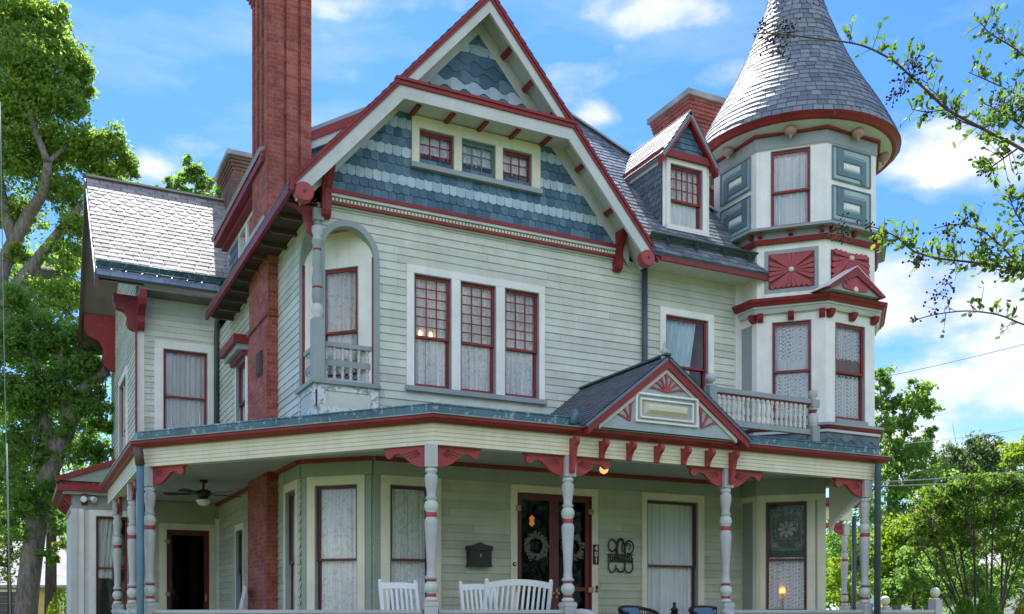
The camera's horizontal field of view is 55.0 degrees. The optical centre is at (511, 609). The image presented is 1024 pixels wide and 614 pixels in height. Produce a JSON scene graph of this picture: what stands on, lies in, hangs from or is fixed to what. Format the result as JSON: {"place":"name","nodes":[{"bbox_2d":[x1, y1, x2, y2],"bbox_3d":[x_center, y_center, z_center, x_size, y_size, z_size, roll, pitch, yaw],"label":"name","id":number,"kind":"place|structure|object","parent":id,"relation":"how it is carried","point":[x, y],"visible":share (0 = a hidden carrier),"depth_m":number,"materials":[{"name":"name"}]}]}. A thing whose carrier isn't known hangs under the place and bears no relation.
{"place":"outdoors","nodes":[
{"label":"outdoors","id":0,"kind":"place"},
{"bbox_2d":[0,102,10,613],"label":"guy wire","id":1,"kind":"object","parent":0,"point":[5,392],"visible":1,"depth_m":11.00,"materials":[{"name":"black metal"}]},
{"bbox_2d":[52,0,941,613],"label":"victorian house","id":2,"kind":"structure","parent":0,"point":[674,324],"depth_m":16.27,"materials":[{"name":"green"}]},
{"bbox_2d":[80,495,96,502],"bbox_3d":[-8.774,-2.301,20.397,0.325,0.157,0.192,0,0,-27],"label":"security light","id":3,"kind":"object","parent":2,"relation":"attached to","point":[93,499],"visible":1,"depth_m":20.36,"materials":[{"name":"white paint"}]},
{"bbox_2d":[89,510,127,613],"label":"window","id":4,"kind":"structure","parent":2,"relation":"in","point":[101,529],"depth_m":20.71,"materials":[{"name":"red paint"}]},
{"bbox_2d":[118,365,127,455],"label":"window","id":5,"kind":"structure","parent":2,"relation":"in","point":[123,380],"depth_m":23.47,"materials":[{"name":"red paint"}]},
{"bbox_2d":[154,339,213,429],"bbox_3d":[-6.927,-4.640,20.844,1.281,2.020,0.226,0,0,-27],"label":"window","id":6,"kind":"structure","parent":2,"relation":"in","point":[184,372],"depth_m":20.87,"materials":[{"name":"white glass"}]},
{"bbox_2d":[165,530,207,609],"bbox_3d":[-6.883,-0.470,20.820,0.881,2.400,0.116,0,0,-27],"label":"door","id":7,"kind":"structure","parent":2,"relation":"in","point":[187,551],"depth_m":20.86,"materials":[{"name":"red paint"}]},
{"bbox_2d":[163,480,240,505],"bbox_3d":[-5.435,-2.055,17.347,1.326,0.450,1.305,0,0,-27],"label":"ceiling fan","id":8,"kind":"object","parent":2,"relation":"hanging from","point":[203,494],"visible":1,"depth_m":17.24,"materials":[{"name":"brown metal"}]},
{"bbox_2d":[235,522,244,609],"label":"window","id":9,"kind":"structure","parent":2,"relation":"in","point":[239,528],"depth_m":19.37,"materials":[{"name":"beige paint"}]},
{"bbox_2d":[235,355,247,421],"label":"window","id":10,"kind":"structure","parent":2,"relation":"in","point":[241,371],"depth_m":19.36,"materials":[{"name":"red paint"}]},
{"bbox_2d":[238,585,246,609],"bbox_3d":[-4.975,0.155,17.141,1.090,1.171,0.630,0,0,-17],"label":"rocking chair","id":11,"kind":"object","parent":2,"relation":"on","point":[242,597],"visible":0.98,"depth_m":16.94,"materials":[{"name":"white paint"}]},
{"bbox_2d":[283,479,300,609],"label":"window","id":12,"kind":"structure","parent":2,"relation":"in","point":[290,490],"depth_m":15.80,"materials":[{"name":"beige paint"}]},
{"bbox_2d":[307,475,364,609],"bbox_3d":[-2.627,-0.873,14.871,0.184,2.285,0.970,0,0,-72],"label":"window","id":13,"kind":"structure","parent":2,"relation":"in","point":[335,504],"depth_m":14.91,"materials":[{"name":"white glass"}]},
{"bbox_2d":[325,266,357,379],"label":"window","id":14,"kind":"structure","parent":2,"relation":"in","point":[341,284],"depth_m":14.90,"materials":[{"name":"glass"}]},
{"bbox_2d":[378,579,419,609],"bbox_3d":[-1.448,0.155,13.556,0.630,1.171,1.090,0,0,-31],"label":"rocking chair","id":15,"kind":"object","parent":2,"relation":"on","point":[396,585],"visible":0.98,"depth_m":13.77,"materials":[{"name":"white paint"}]},
{"bbox_2d":[381,475,440,609],"bbox_3d":[-1.549,-0.838,14.929,1.010,2.355,0.230,0,0,-27],"label":"window","id":16,"kind":"structure","parent":2,"relation":"in","point":[403,513],"depth_m":14.96,"materials":[{"name":"grey glass"}]},
{"bbox_2d":[419,331,431,383],"bbox_3d":[-1.335,-3.850,15.113,0.233,0.880,0.053,0,0,-27],"label":"candle lamp","id":17,"kind":"object","parent":2,"relation":"on","point":[430,334],"visible":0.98,"depth_m":15.11,"materials":[{"name":"white metal"}]},
{"bbox_2d":[405,264,461,395],"bbox_3d":[-1.231,-4.270,15.089,0.900,1.910,0.224,0,0,-27],"label":"window","id":18,"kind":"structure","parent":2,"relation":"in","point":[433,294],"depth_m":15.14,"materials":[{"name":"red paint"}]},
{"bbox_2d":[410,115,462,177],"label":"window","id":19,"kind":"structure","parent":2,"relation":"in","point":[432,137],"depth_m":15.03,"materials":[{"name":"beige paint"}]},
{"bbox_2d":[459,581,497,609],"bbox_3d":[-0.381,0.156,14.373,0.630,1.171,1.090,0,0,-27],"label":"rocking chair","id":20,"kind":"object","parent":2,"relation":"on","point":[471,587],"visible":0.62,"depth_m":14.57,"materials":[{"name":"white paint"}]},
{"bbox_2d":[465,542,492,566],"bbox_3d":[-0.507,-0.860,15.314,0.410,0.380,0.145,0,0,-27],"label":"mailbox","id":21,"kind":"object","parent":2,"relation":"attached to","point":[479,554],"visible":1,"depth_m":15.26,"materials":[{"name":"black metal"}]},
{"bbox_2d":[461,126,503,189],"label":"window","id":22,"kind":"structure","parent":2,"relation":"in","point":[484,149],"depth_m":15.38,"materials":[{"name":"beige paint"}]},
{"bbox_2d":[460,273,505,400],"bbox_3d":[-0.486,-4.270,15.464,0.768,1.910,0.226,0,0,-27],"label":"window","id":23,"kind":"structure","parent":2,"relation":"in","point":[482,299],"depth_m":15.51,"materials":[{"name":"red paint"}]},
{"bbox_2d":[482,578,552,609],"bbox_3d":[-0.032,0.160,13.902,1.090,1.180,0.654,0,0,-27],"label":"rocking chair","id":24,"kind":"object","parent":2,"relation":"on","point":[524,583],"visible":1,"depth_m":13.65,"materials":[{"name":"white paint"}]},
{"bbox_2d":[502,136,542,195],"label":"window","id":25,"kind":"structure","parent":2,"relation":"in","point":[520,158],"depth_m":15.69,"materials":[{"name":"beige paint"}]},
{"bbox_2d":[505,280,546,404],"bbox_3d":[0.189,-4.270,15.802,0.742,1.910,0.223,0,0,-27],"label":"window","id":26,"kind":"structure","parent":2,"relation":"in","point":[524,303],"depth_m":15.85,"materials":[{"name":"white glass"}]},
{"bbox_2d":[516,494,554,609],"bbox_3d":[0.369,-0.567,15.849,0.723,2.593,0.116,0,0,-27],"label":"door","id":27,"kind":"structure","parent":2,"relation":"in","point":[535,512],"depth_m":15.90,"materials":[{"name":"red paint"}]},
{"bbox_2d":[524,531,549,560],"bbox_3d":[0.398,-1.036,15.841,0.506,0.503,0.078,0,0,-27],"label":"wreath","id":28,"kind":"object","parent":2,"relation":"attached to","point":[527,546],"visible":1,"depth_m":15.84,"materials":[{"name":"grey plant"}]},
{"bbox_2d":[560,534,584,561],"bbox_3d":[1.006,-1.038,16.145,0.498,0.534,0.082,0,0,-27],"label":"wreath","id":29,"kind":"object","parent":2,"relation":"attached to","point":[578,540],"visible":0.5,"depth_m":16.19,"materials":[{"name":"grey plant"}]},
{"bbox_2d":[554,496,593,609],"bbox_3d":[1.018,-0.567,16.175,0.723,2.593,0.116,0,0,-27],"label":"door","id":30,"kind":"structure","parent":2,"relation":"in","point":[581,519],"depth_m":16.26,"materials":[{"name":"red paint"}]},
{"bbox_2d":[593,544,598,564],"bbox_3d":[1.394,-0.920,16.314,0.110,0.330,0.020,0,0,-27],"label":"house number sign","id":31,"kind":"object","parent":2,"relation":"attached to","point":[595,554],"visible":1,"depth_m":16.31,"materials":[{"name":"black metal"}]},
{"bbox_2d":[599,467,607,473],"bbox_3d":[1.385,-2.165,14.824,0.179,0.230,0.179,0,0,-27],"label":"porch lantern","id":32,"kind":"object","parent":2,"relation":"hanging from","point":[602,471],"visible":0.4,"depth_m":14.78,"materials":[{"name":"yellow glass"}]},
{"bbox_2d":[608,538,633,572],"bbox_3d":[1.835,-0.916,16.543,0.525,0.598,0.034,0,0,-27],"label":"monogram sign","id":33,"kind":"object","parent":2,"relation":"attached to","point":[622,558],"visible":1,"depth_m":16.54,"materials":[{"name":"black metal"}]},
{"bbox_2d":[618,605,658,613],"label":"wicker chair","id":34,"kind":"object","parent":2,"relation":"on","point":[628,609],"visible":1,"depth_m":15.89,"materials":[{"name":"black wicker"}]},
{"bbox_2d":[641,492,703,613],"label":"window","id":35,"kind":"structure","parent":2,"relation":"in","point":[672,534],"depth_m":17.17,"materials":[{"name":"white glass"}]},
{"bbox_2d":[659,306,713,389],"bbox_3d":[3.006,-4.272,17.227,1.259,1.905,0.236,0,0,-27],"label":"window","id":36,"kind":"structure","parent":2,"relation":"in","point":[677,326],"depth_m":17.30,"materials":[{"name":"red paint"}]},
{"bbox_2d":[665,157,708,236],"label":"window","id":37,"kind":"structure","parent":2,"relation":"in","point":[686,182],"depth_m":17.35,"materials":[{"name":"red paint"}]},
{"bbox_2d":[688,605,716,613],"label":"wicker chair","id":38,"kind":"object","parent":2,"relation":"on","point":[701,609],"visible":0.77,"depth_m":16.53,"materials":[{"name":"blue fabric"}]},
{"bbox_2d":[780,588,784,608],"bbox_3d":[4.762,-0.158,17.312,0.096,0.455,0.096,0,0,-27],"label":"table lamp","id":39,"kind":"object","parent":2,"relation":"on","point":[782,590],"visible":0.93,"depth_m":17.29,"materials":[{"name":"yellow glass"}]},
{"bbox_2d":[760,494,814,609],"bbox_3d":[4.832,-0.985,17.263,0.167,2.070,0.936,0,0,-72],"label":"window","id":40,"kind":"structure","parent":2,"relation":"in","point":[787,522],"depth_m":17.29,"materials":[{"name":"white glass"}]},
{"bbox_2d":[770,146,810,226],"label":"window","id":41,"kind":"structure","parent":2,"relation":"in","point":[790,169],"depth_m":17.26,"materials":[{"name":"glass"}]},
{"bbox_2d":[772,319,811,424],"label":"window","id":42,"kind":"structure","parent":2,"relation":"in","point":[793,366],"depth_m":17.27,"materials":[{"name":"glass"}]},
{"bbox_2d":[835,322,867,425],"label":"window","id":43,"kind":"structure","parent":2,"relation":"in","point":[852,370],"depth_m":17.39,"materials":[{"name":"white glass"}]},
{"bbox_2d":[0,0,1023,609],"label":"sky","id":44,"kind":"structure","parent":0,"point":[178,73],"materials":[{"name":"blue"}]},
{"bbox_2d":[670,602,678,613],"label":"lantern","id":45,"kind":"object","parent":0,"point":[674,609],"visible":1,"depth_m":16.08,"materials":[{"name":"black metal"}]},
{"bbox_2d":[872,470,1023,482],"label":"utility wire","id":46,"kind":"object","parent":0,"point":[931,479],"visible":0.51,"depth_m":22.79,"materials":[{"name":"grey metal"}]},
{"bbox_2d":[872,478,1023,486],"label":"utility wire","id":47,"kind":"object","parent":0,"point":[911,485],"visible":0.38,"depth_m":22.59,"materials":[{"name":"grey metal"}]},
{"bbox_2d":[875,344,1023,378],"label":"utility wire","id":48,"kind":"object","parent":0,"point":[949,362],"visible":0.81,"depth_m":29.99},
{"bbox_2d":[904,428,1023,443],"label":"utility wire","id":49,"kind":"object","parent":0,"point":[962,437],"visible":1,"depth_m":38.23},
{"label":"lawn","id":50,"kind":"structure","parent":0,"visible":0},
{"bbox_2d":[0,498,66,613],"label":"garden shrub","id":51,"kind":"object","parent":50,"relation":"on","point":[17,555],"visible":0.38,"depth_m":26.03,"materials":[{"name":"green plant"}]},
{"bbox_2d":[0,535,66,613],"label":"neighbour house","id":52,"kind":"structure","parent":50,"relation":"on","point":[62,574],"depth_m":46.08,"materials":[{"name":"white"}]},
{"bbox_2d":[0,590,15,613],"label":"window","id":53,"kind":"structure","parent":52,"relation":"in","point":[3,593],"depth_m":45.88,"materials":[{"name":"grey glass"}]},
{"bbox_2d":[62,591,66,613],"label":"window","id":54,"kind":"structure","parent":52,"relation":"in","point":[63,605],"depth_m":46.08,"materials":[{"name":"white glass"}]},
{"bbox_2d":[0,237,110,613],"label":"shade tree","id":55,"kind":"object","parent":50,"relation":"on","point":[50,580],"visible":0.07,"depth_m":32.85,"materials":[{"name":"green plant"}]},
{"bbox_2d":[46,587,66,613],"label":"garden shrub","id":56,"kind":"object","parent":50,"relation":"on","point":[59,596],"visible":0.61,"depth_m":26.78,"materials":[{"name":"green plant"}]},
{"bbox_2d":[0,278,114,613],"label":"shade tree","id":57,"kind":"object","parent":50,"relation":"on","point":[50,449],"visible":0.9,"depth_m":24.75,"materials":[{"name":"green plant"}]},
{"bbox_2d":[0,0,140,371],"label":"shade tree","id":58,"kind":"object","parent":50,"relation":"on","point":[34,96],"visible":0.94,"depth_m":28.48,"materials":[{"name":"green plant"}]},
{"bbox_2d":[123,153,221,197],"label":"shade tree","id":59,"kind":"object","parent":50,"relation":"on","point":[193,173],"visible":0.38,"depth_m":43.94,"materials":[{"name":"green plant"}]},
{"bbox_2d":[0,465,1020,609],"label":"wood","id":60,"kind":"object","parent":50,"relation":"on","point":[828,602],"visible":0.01,"depth_m":80.28,"materials":[{"name":"green plant"}]},
{"bbox_2d":[753,3,1023,338],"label":"crape myrtle","id":61,"kind":"object","parent":50,"relation":"on","point":[1013,264],"visible":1,"depth_m":5.36,"materials":[{"name":"green plant"}]},
{"bbox_2d":[826,364,965,606],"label":"shade tree","id":62,"kind":"object","parent":50,"relation":"on","point":[907,457],"visible":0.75,"depth_m":45.46,"materials":[{"name":"green plant"}]},
{"bbox_2d":[826,485,972,609],"bbox_3d":[14.990,-1.628,38.384,6.303,6.516,3.601,0,0,-1],"label":"shade tree","id":63,"kind":"object","parent":50,"relation":"on","point":[893,539],"visible":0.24,"depth_m":37.99,"materials":[{"name":"green plant"}]},
{"bbox_2d":[870,543,959,609],"bbox_3d":[11.871,-0.150,28.917,2.629,3.626,1.976,0,0,26],"label":"garden shrub","id":64,"kind":"object","parent":50,"relation":"on","point":[895,588],"visible":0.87,"depth_m":28.68,"materials":[{"name":"green plant"}]},
{"bbox_2d":[850,548,1023,613],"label":"neighbour house","id":65,"kind":"structure","parent":50,"relation":"on","point":[1009,609],"depth_m":48.08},
{"bbox_2d":[881,424,1023,613],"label":"crape myrtle","id":66,"kind":"object","parent":50,"relation":"on","point":[966,489],"visible":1,"depth_m":20.82,"materials":[{"name":"green plant"}]},
{"bbox_2d":[953,597,975,613],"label":"clipped conifer","id":67,"kind":"object","parent":50,"relation":"on","point":[965,603],"visible":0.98,"depth_m":15.43,"materials":[{"name":"green plant"}]},
{"bbox_2d":[908,535,1022,613],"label":"garden shrub","id":68,"kind":"object","parent":50,"relation":"on","point":[969,568],"visible":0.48,"depth_m":29.61,"materials":[{"name":"green plant"}]},
{"bbox_2d":[918,429,1020,545],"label":"shade tree","id":69,"kind":"object","parent":50,"relation":"on","point":[980,449],"visible":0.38,"depth_m":61.23,"materials":[{"name":"green plant"}]},
{"bbox_2d":[973,593,1001,613],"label":"clipped conifer","id":70,"kind":"object","parent":50,"relation":"on","point":[991,605],"visible":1,"depth_m":14.92,"materials":[{"name":"green plant"}]},
{"bbox_2d":[987,512,1023,613],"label":"garden shrub","id":71,"kind":"object","parent":50,"relation":"on","point":[1019,576],"visible":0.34,"depth_m":32.34,"materials":[{"name":"green plant"}]},
{"bbox_2d":[995,435,1023,543],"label":"shade tree","id":72,"kind":"object","parent":50,"relation":"on","point":[1014,456],"visible":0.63,"depth_m":51.89,"materials":[{"name":"green plant"}]},
{"bbox_2d":[1014,604,1023,613],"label":"golden shrub","id":73,"kind":"object","parent":50,"relation":"on","point":[1019,610],"visible":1,"depth_m":14.48,"materials":[{"name":"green plant"}]}
]}

